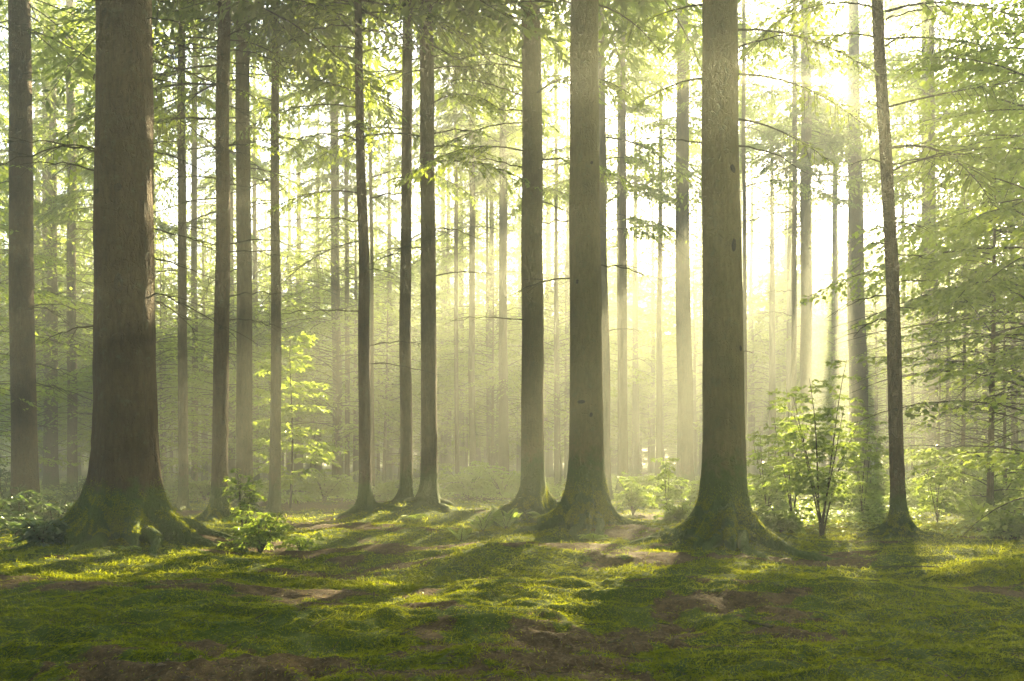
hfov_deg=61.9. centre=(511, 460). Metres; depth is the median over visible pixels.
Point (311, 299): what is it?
spruce tree
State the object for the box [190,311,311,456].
young beech
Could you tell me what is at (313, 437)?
young beech
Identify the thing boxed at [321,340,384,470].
young beech
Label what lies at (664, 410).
young beech
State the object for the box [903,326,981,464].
young beech
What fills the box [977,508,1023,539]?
bush
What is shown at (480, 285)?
beech tree
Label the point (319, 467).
spruce tree
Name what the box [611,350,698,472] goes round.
young beech
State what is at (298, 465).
beech tree
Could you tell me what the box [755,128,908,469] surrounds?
beech tree
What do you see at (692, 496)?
bush
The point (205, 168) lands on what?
spruce tree
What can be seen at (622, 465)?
beech tree
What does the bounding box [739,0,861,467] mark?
spruce tree
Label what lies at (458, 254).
beech tree
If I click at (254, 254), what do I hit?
spruce tree
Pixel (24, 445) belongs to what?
pine tree
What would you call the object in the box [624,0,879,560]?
beech tree
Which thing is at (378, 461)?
young beech
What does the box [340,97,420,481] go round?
spruce tree
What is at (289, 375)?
young beech
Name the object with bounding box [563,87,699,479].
beech tree
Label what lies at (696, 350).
beech tree
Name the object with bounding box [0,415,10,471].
young beech
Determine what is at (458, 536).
fern seedling
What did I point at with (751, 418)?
beech tree
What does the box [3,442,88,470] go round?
young beech
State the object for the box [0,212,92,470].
young beech
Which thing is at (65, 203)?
spruce tree
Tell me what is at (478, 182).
spruce tree
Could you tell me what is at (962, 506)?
fern seedling
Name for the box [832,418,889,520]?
sapling
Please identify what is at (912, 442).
young beech
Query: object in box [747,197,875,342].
beech tree
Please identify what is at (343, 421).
young beech
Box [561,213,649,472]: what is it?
beech tree
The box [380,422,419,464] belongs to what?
young beech
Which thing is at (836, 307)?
beech tree
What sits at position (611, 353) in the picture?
beech tree
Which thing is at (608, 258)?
beech tree
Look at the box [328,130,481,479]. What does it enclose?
beech tree
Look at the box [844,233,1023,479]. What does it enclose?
young beech
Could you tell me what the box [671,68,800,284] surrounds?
beech tree
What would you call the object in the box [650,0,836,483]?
spruce tree
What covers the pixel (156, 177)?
beech tree
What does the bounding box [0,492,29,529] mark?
bramble bush
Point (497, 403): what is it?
young beech
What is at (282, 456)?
young beech
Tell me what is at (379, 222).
spruce tree
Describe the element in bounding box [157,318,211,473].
young beech
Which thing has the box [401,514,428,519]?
fern
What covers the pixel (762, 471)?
sapling
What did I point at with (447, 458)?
spruce tree
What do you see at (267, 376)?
young beech
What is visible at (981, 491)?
bush
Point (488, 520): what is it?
fern seedling
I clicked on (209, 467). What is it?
spruce tree
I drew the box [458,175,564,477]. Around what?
beech tree
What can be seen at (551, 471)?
beech tree
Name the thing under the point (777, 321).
spruce tree
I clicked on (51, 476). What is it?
spruce tree
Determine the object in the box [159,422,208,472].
young beech
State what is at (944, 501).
sapling
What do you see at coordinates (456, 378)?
spruce tree
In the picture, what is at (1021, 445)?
young beech
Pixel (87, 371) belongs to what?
spruce tree
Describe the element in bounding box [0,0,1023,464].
sky
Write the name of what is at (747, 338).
beech tree
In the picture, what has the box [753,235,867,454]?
beech tree
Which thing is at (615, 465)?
beech tree
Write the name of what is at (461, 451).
beech tree
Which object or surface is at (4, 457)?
young beech
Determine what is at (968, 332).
spruce tree
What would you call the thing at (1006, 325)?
young beech
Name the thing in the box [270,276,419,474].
young beech
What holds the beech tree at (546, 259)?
on the ground
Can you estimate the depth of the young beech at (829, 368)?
69.26 m
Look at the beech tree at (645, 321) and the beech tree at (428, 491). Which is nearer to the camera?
the beech tree at (428, 491)
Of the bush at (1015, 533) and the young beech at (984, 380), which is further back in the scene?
the young beech at (984, 380)
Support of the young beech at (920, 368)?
on the ground
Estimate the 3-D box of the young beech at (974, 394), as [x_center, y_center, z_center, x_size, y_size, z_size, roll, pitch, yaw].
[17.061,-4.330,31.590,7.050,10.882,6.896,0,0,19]
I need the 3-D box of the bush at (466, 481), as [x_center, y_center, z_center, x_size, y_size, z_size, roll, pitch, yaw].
[-1.428,0.625,26.100,2.493,1.237,2.175,0,0,-35]
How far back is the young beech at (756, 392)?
56.64 m
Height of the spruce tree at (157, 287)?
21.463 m
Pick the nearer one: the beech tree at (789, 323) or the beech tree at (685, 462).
the beech tree at (685, 462)
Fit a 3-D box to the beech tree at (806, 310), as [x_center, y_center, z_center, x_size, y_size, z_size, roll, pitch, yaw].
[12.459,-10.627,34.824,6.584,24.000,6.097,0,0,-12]
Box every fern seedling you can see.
[446,527,473,540]
[468,509,499,530]
[490,505,522,528]
[949,495,1007,531]
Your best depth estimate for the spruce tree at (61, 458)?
77.92 m
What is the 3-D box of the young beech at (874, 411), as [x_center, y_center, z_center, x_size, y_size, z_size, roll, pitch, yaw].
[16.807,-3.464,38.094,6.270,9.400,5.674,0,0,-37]
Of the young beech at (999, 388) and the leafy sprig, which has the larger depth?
the young beech at (999, 388)
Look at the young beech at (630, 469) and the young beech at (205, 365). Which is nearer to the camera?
the young beech at (205, 365)
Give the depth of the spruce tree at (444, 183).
24.95 m
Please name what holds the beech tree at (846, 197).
on the ground
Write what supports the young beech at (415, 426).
on the ground
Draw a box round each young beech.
[0,162,92,441]
[0,169,235,454]
[0,172,92,435]
[0,178,92,471]
[0,188,93,436]
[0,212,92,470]
[0,225,92,465]
[0,245,176,462]
[0,286,85,445]
[0,374,10,455]
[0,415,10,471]
[0,439,9,468]
[3,281,92,451]
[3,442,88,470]
[39,266,252,476]
[58,310,208,465]
[70,235,257,486]
[77,209,268,480]
[77,214,270,482]
[79,273,188,441]
[156,252,314,474]
[156,282,285,464]
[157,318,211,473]
[159,355,210,477]
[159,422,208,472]
[167,355,211,473]
[174,418,211,456]
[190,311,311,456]
[200,232,358,475]
[201,278,345,485]
[206,270,344,454]
[232,192,442,479]
[234,238,395,479]
[252,191,464,484]
[259,362,332,459]
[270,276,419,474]
[284,342,352,469]
[295,224,495,480]
[306,362,398,459]
[317,279,467,483]
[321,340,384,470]
[343,320,419,479]
[374,238,485,480]
[374,334,453,461]
[376,302,494,470]
[380,320,454,470]
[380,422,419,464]
[381,435,438,470]
[395,276,568,479]
[412,286,521,457]
[414,250,569,474]
[418,324,520,473]
[448,255,663,485]
[452,315,562,444]
[481,404,563,469]
[490,247,645,480]
[509,363,563,450]
[516,364,563,470]
[549,359,629,448]
[610,318,698,474]
[610,355,646,446]
[610,376,655,464]
[611,329,701,469]
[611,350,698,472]
[611,380,667,469]
[615,347,673,472]
[629,349,676,466]
[629,350,647,471]
[631,252,770,479]
[642,348,675,468]
[645,354,698,465]
[650,312,698,436]
[696,366,768,448]
[697,264,844,433]
[747,363,781,468]
[754,322,798,466]
[764,362,848,468]
[783,341,885,470]
[795,0,1023,539]
[797,347,882,466]
[799,292,960,477]
[813,298,966,476]
[814,312,871,437]
[824,0,1023,485]
[831,234,995,478]
[832,339,910,467]
[840,170,1020,469]
[841,192,1023,497]
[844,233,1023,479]
[847,3,1023,461]
[849,136,1023,520]
[858,129,1023,478]
[862,99,1023,487]
[866,314,1021,488]
[868,310,995,470]
[870,212,1023,481]
[880,72,1023,455]
[900,119,1023,468]
[901,150,1023,478]
[903,304,1023,477]
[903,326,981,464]
[918,235,1023,487]
[925,222,1023,436]
[950,324,1018,447]
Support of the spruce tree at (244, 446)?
on the ground
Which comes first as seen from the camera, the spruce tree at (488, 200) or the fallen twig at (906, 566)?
the fallen twig at (906, 566)
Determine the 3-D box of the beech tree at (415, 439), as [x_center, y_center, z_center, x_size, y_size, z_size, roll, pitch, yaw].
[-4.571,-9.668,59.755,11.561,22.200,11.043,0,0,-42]
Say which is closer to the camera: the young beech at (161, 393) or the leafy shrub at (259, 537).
the leafy shrub at (259, 537)
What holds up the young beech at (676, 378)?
on the ground
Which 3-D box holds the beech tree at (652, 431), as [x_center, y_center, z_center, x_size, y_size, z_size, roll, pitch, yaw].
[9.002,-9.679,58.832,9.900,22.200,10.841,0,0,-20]
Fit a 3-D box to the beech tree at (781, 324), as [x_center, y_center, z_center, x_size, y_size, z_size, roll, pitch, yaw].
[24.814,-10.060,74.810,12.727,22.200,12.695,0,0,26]
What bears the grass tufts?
on the ground
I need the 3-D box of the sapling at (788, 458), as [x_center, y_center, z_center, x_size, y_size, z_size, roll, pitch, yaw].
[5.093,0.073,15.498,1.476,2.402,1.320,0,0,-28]
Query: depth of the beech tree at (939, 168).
42.53 m
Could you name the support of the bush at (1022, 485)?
on the ground
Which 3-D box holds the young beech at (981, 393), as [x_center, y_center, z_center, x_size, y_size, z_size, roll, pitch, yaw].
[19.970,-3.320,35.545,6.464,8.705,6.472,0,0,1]
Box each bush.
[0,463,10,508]
[0,484,63,534]
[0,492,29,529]
[8,516,71,546]
[12,496,73,521]
[50,477,85,505]
[295,469,355,501]
[372,480,399,500]
[438,462,511,499]
[460,460,520,495]
[612,475,662,514]
[622,470,680,499]
[652,500,694,524]
[675,480,699,504]
[747,476,802,507]
[756,504,814,533]
[797,470,849,498]
[814,478,886,513]
[843,467,889,494]
[883,480,954,508]
[908,475,977,497]
[957,471,1023,506]
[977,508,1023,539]
[994,462,1023,488]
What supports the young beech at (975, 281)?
on the ground
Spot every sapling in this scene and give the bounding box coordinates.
[229,331,347,507]
[639,457,689,512]
[746,431,796,510]
[750,396,838,510]
[760,360,882,535]
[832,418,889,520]
[908,451,977,522]
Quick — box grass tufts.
[0,535,1023,680]
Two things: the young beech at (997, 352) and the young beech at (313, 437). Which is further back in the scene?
the young beech at (313, 437)
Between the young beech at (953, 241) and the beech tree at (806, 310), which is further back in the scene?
the beech tree at (806, 310)
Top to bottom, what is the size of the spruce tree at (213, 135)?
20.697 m
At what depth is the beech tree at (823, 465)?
78.02 m
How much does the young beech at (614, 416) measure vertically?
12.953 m
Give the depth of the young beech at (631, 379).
37.75 m
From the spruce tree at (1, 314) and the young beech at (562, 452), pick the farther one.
the young beech at (562, 452)
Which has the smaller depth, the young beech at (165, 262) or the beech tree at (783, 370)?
the young beech at (165, 262)
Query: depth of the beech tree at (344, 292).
66.46 m
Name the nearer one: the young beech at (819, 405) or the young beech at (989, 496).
the young beech at (989, 496)
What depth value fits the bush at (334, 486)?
23.86 m
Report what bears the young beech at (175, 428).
on the ground
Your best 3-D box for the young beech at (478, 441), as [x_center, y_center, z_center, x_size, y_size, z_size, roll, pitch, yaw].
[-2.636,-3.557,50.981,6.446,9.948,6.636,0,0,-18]
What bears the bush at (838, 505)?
on the ground
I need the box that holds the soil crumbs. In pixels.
[2,536,989,680]
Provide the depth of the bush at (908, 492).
19.71 m
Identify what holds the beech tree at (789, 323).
on the ground
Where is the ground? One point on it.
(101, 670)
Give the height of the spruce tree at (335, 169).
22.726 m
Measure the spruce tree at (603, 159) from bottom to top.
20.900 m
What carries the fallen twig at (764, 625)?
on the ground
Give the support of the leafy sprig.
on the ground
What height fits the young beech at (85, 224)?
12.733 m
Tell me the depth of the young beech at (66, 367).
40.67 m
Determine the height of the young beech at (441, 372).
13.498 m
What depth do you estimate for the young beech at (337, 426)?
31.23 m
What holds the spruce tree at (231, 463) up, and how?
on the ground
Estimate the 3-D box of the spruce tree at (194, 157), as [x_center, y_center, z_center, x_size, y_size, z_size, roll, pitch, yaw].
[-10.470,-8.805,29.352,6.755,20.521,5.072,0,0,0]
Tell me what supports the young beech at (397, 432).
on the ground
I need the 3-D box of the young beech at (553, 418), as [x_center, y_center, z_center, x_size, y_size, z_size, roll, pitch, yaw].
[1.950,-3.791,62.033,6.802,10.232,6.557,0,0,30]
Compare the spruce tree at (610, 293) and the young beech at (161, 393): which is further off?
the spruce tree at (610, 293)
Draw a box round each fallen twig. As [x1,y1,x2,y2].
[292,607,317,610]
[742,619,772,627]
[871,566,942,570]
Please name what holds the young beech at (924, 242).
on the ground
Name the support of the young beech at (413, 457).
on the ground
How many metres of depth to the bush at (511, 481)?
27.56 m
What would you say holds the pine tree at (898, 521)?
on the ground
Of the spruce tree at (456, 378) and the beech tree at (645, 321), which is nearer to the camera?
the spruce tree at (456, 378)
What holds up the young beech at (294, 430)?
on the ground
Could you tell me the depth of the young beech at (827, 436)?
55.94 m
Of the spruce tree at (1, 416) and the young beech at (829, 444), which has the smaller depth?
the spruce tree at (1, 416)
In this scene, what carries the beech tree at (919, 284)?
on the ground
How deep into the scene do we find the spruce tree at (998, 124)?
29.21 m
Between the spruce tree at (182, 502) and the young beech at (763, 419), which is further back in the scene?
the young beech at (763, 419)
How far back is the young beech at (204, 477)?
39.90 m
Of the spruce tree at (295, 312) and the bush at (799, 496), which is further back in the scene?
the spruce tree at (295, 312)
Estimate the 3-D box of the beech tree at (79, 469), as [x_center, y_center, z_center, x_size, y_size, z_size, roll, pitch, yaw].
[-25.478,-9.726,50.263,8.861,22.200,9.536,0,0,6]
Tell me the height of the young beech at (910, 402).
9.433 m
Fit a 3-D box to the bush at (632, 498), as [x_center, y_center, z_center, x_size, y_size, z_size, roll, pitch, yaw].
[2.902,0.820,19.877,1.040,0.945,1.351,0,0,30]
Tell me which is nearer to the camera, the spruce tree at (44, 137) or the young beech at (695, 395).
the spruce tree at (44, 137)
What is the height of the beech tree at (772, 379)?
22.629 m
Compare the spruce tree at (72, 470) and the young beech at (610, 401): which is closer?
the spruce tree at (72, 470)
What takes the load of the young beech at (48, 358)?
on the ground
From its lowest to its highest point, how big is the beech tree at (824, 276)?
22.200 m
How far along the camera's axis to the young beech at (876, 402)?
40.25 m
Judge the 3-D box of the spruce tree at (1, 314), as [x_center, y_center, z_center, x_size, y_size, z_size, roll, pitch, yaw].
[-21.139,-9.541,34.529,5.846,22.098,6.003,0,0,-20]
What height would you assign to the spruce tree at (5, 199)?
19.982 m
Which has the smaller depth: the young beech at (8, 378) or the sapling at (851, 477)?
the sapling at (851, 477)
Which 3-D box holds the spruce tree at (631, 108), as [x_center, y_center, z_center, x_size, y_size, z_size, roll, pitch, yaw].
[3.790,-10.036,33.534,7.896,22.726,5.454,0,0,0]
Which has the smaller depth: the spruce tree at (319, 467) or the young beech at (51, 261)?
the young beech at (51, 261)
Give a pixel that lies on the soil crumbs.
(533, 674)
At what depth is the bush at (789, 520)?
14.38 m
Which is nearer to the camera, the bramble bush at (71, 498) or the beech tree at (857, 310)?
the bramble bush at (71, 498)
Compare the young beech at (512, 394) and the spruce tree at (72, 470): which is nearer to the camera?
the spruce tree at (72, 470)
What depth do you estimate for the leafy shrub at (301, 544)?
11.53 m
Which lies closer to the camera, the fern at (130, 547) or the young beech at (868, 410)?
the fern at (130, 547)
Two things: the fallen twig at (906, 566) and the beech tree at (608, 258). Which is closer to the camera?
the fallen twig at (906, 566)
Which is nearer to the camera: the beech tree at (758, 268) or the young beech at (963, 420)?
the young beech at (963, 420)
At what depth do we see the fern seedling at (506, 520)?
16.12 m
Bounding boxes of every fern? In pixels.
[117,545,140,549]
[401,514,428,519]
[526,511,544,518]
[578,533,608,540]
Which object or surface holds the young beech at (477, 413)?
on the ground
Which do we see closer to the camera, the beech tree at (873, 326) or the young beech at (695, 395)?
the young beech at (695, 395)
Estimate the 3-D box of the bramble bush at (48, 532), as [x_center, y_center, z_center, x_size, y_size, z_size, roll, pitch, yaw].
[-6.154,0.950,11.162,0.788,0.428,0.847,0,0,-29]
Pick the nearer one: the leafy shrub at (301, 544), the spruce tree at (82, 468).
the leafy shrub at (301, 544)
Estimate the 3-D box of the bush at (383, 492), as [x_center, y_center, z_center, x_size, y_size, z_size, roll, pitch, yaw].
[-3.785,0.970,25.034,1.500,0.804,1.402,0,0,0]
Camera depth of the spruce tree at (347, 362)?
33.70 m
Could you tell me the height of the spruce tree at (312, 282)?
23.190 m
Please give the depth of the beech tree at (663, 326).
83.69 m
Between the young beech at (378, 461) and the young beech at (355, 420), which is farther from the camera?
the young beech at (378, 461)
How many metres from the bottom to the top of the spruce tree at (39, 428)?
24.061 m
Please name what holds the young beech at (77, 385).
on the ground
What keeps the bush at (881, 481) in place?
on the ground
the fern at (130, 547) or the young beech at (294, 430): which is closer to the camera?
the fern at (130, 547)
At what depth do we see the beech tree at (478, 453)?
61.81 m
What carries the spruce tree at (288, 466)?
on the ground
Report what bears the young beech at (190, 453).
on the ground
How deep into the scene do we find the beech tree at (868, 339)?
68.32 m
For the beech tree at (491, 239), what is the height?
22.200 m
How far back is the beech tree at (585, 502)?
14.01 m
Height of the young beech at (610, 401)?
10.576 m
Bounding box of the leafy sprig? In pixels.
[220,468,270,542]
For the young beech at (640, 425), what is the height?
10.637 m
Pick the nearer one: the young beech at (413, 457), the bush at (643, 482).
the bush at (643, 482)
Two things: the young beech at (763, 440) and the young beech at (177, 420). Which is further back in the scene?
the young beech at (763, 440)
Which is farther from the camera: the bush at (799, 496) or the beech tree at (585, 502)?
the bush at (799, 496)
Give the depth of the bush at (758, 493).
19.98 m
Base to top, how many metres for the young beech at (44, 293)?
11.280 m
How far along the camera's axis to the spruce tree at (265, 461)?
57.49 m
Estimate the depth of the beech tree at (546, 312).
43.99 m
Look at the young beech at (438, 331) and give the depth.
45.44 m
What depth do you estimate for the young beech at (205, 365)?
29.98 m
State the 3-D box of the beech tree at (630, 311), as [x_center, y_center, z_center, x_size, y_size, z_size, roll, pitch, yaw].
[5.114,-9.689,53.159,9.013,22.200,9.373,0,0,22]
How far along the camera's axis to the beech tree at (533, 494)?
17.65 m
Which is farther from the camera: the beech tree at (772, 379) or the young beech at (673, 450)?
the young beech at (673, 450)
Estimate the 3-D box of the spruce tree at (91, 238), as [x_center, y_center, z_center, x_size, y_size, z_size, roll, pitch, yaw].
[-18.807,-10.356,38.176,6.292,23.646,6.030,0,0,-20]
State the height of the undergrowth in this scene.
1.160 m
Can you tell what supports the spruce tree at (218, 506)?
on the ground
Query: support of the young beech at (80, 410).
on the ground
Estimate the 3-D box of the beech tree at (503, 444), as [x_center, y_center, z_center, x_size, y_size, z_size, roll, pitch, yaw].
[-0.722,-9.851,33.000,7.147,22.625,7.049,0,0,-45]
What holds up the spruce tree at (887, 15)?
on the ground
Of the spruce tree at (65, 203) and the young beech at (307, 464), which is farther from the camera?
the young beech at (307, 464)
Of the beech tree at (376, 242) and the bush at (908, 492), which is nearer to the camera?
the bush at (908, 492)
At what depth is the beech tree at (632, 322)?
69.62 m
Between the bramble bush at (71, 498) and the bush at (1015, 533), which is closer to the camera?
the bush at (1015, 533)
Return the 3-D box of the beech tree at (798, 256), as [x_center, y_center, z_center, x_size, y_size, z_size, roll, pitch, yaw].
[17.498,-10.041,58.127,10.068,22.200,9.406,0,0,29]
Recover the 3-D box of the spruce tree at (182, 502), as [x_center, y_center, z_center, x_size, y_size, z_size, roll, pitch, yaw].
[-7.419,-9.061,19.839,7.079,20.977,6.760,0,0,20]
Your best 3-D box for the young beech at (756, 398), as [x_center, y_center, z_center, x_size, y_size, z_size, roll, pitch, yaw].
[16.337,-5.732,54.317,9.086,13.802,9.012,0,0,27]
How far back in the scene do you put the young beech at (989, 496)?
16.91 m
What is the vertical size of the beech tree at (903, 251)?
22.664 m
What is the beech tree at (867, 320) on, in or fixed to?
on the ground
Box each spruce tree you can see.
[0,0,94,492]
[0,0,95,488]
[0,0,210,493]
[0,3,67,394]
[0,13,61,341]
[0,51,91,479]
[0,233,10,458]
[6,2,199,351]
[7,0,354,511]
[26,0,418,523]
[35,18,167,454]
[58,185,159,471]
[58,319,63,470]
[81,260,89,470]
[90,182,190,427]
[152,0,391,513]
[154,2,304,492]
[157,0,321,489]
[166,82,299,450]
[170,157,215,477]
[188,159,236,419]
[189,189,215,472]
[209,184,294,475]
[229,0,489,496]
[250,9,419,481]
[258,91,329,477]
[266,86,353,480]
[266,240,323,445]
[281,12,397,489]
[291,199,331,407]
[306,193,342,469]
[309,195,398,475]
[339,6,544,482]
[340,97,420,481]
[343,135,419,478]
[371,6,521,482]
[395,6,568,310]
[412,113,484,478]
[437,60,553,480]
[475,188,517,442]
[492,0,616,486]
[494,0,701,500]
[508,19,701,371]
[607,237,639,401]
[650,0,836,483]
[666,229,765,436]
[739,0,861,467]
[755,210,798,464]
[834,0,1023,475]
[939,195,1002,433]
[942,135,1018,463]
[944,5,1023,349]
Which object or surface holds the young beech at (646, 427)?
on the ground
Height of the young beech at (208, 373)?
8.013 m
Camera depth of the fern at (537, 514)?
16.91 m
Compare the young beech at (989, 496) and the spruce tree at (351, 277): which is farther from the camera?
the spruce tree at (351, 277)
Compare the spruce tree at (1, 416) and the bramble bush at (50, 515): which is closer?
the bramble bush at (50, 515)
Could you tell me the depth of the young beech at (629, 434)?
59.96 m
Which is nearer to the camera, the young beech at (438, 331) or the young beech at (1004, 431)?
the young beech at (1004, 431)
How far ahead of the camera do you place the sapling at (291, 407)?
21.91 m
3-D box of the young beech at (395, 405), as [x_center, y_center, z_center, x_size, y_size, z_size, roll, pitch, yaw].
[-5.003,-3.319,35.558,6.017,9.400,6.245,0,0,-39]
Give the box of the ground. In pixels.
[0,463,1023,680]
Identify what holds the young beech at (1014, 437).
on the ground
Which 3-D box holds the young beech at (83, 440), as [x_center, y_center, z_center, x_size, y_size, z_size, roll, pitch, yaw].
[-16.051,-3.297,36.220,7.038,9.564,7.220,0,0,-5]
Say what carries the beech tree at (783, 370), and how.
on the ground
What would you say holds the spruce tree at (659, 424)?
on the ground
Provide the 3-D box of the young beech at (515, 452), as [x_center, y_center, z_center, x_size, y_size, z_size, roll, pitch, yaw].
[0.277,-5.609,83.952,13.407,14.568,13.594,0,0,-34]
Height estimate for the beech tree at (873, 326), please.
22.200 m
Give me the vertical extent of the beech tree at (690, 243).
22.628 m
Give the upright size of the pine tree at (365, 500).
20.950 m
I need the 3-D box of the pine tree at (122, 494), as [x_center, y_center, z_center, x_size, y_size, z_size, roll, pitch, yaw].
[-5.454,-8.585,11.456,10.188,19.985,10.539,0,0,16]
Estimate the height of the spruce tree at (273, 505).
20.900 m
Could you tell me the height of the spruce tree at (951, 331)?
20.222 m
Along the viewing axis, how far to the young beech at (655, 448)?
81.14 m
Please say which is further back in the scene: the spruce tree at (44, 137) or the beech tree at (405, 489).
the spruce tree at (44, 137)
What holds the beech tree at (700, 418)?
on the ground
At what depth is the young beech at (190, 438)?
61.70 m
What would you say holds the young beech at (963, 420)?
on the ground
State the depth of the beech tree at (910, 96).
28.34 m
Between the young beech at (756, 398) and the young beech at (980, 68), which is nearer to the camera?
the young beech at (980, 68)
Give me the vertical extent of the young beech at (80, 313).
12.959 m
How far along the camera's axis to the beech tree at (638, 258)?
64.52 m
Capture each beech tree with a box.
[1,115,157,477]
[78,37,236,407]
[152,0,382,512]
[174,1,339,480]
[208,78,353,479]
[230,0,568,513]
[262,0,515,505]
[283,188,451,466]
[292,211,398,473]
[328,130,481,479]
[352,0,685,525]
[374,126,507,478]
[374,176,517,406]
[375,174,517,475]
[386,71,521,478]
[393,237,515,328]
[398,0,569,491]
[413,126,566,468]
[418,0,740,540]
[439,205,517,467]
[458,98,626,476]
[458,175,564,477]
[478,180,629,474]
[508,65,636,433]
[508,186,672,325]
[543,205,666,428]
[543,254,650,449]
[552,256,672,431]
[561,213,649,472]
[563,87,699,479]
[564,2,681,493]
[569,0,801,490]
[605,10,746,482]
[607,180,767,327]
[607,208,676,472]
[608,159,701,474]
[611,284,675,400]
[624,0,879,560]
[628,121,815,302]
[629,137,786,346]
[639,201,766,468]
[640,181,768,473]
[644,286,698,406]
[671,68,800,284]
[690,139,828,473]
[691,58,899,471]
[692,260,767,442]
[695,192,845,410]
[698,216,848,469]
[740,0,918,487]
[741,0,955,480]
[746,94,846,468]
[747,171,846,461]
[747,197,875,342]
[747,265,868,427]
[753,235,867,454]
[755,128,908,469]
[760,155,918,471]
[762,136,958,266]
[777,216,914,417]
[779,227,878,466]
[797,220,954,443]
[799,232,951,455]
[813,213,945,468]
[824,64,960,471]
[828,0,1023,480]
[834,24,1023,472]
[873,194,982,457]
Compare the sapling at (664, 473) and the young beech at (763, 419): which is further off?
the young beech at (763, 419)
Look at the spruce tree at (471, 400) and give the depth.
33.68 m
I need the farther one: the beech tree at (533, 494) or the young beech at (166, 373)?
the young beech at (166, 373)
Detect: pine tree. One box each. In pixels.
[0,0,193,516]
[0,0,552,558]
[152,0,598,520]
[738,0,1023,539]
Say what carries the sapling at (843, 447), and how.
on the ground
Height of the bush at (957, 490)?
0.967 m
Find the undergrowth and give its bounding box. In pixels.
[0,468,1023,535]
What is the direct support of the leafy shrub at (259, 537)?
on the ground
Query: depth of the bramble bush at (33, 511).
13.55 m
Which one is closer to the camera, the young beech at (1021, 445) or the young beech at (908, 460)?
the young beech at (908, 460)
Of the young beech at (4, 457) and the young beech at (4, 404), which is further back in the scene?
the young beech at (4, 457)
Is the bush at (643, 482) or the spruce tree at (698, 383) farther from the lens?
the spruce tree at (698, 383)
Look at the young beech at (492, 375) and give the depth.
35.42 m
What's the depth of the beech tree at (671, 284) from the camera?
46.71 m
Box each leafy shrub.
[217,510,295,552]
[275,532,325,550]
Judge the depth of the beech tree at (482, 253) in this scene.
51.84 m
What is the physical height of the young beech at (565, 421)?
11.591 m
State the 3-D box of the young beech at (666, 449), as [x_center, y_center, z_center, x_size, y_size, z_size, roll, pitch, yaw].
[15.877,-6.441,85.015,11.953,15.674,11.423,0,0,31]
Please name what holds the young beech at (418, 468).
on the ground
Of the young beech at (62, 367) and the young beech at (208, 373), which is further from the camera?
the young beech at (62, 367)
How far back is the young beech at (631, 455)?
70.17 m
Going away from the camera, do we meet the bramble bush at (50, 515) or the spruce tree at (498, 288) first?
the bramble bush at (50, 515)
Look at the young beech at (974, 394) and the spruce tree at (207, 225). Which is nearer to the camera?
the young beech at (974, 394)
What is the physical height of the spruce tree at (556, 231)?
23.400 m
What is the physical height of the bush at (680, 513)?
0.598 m

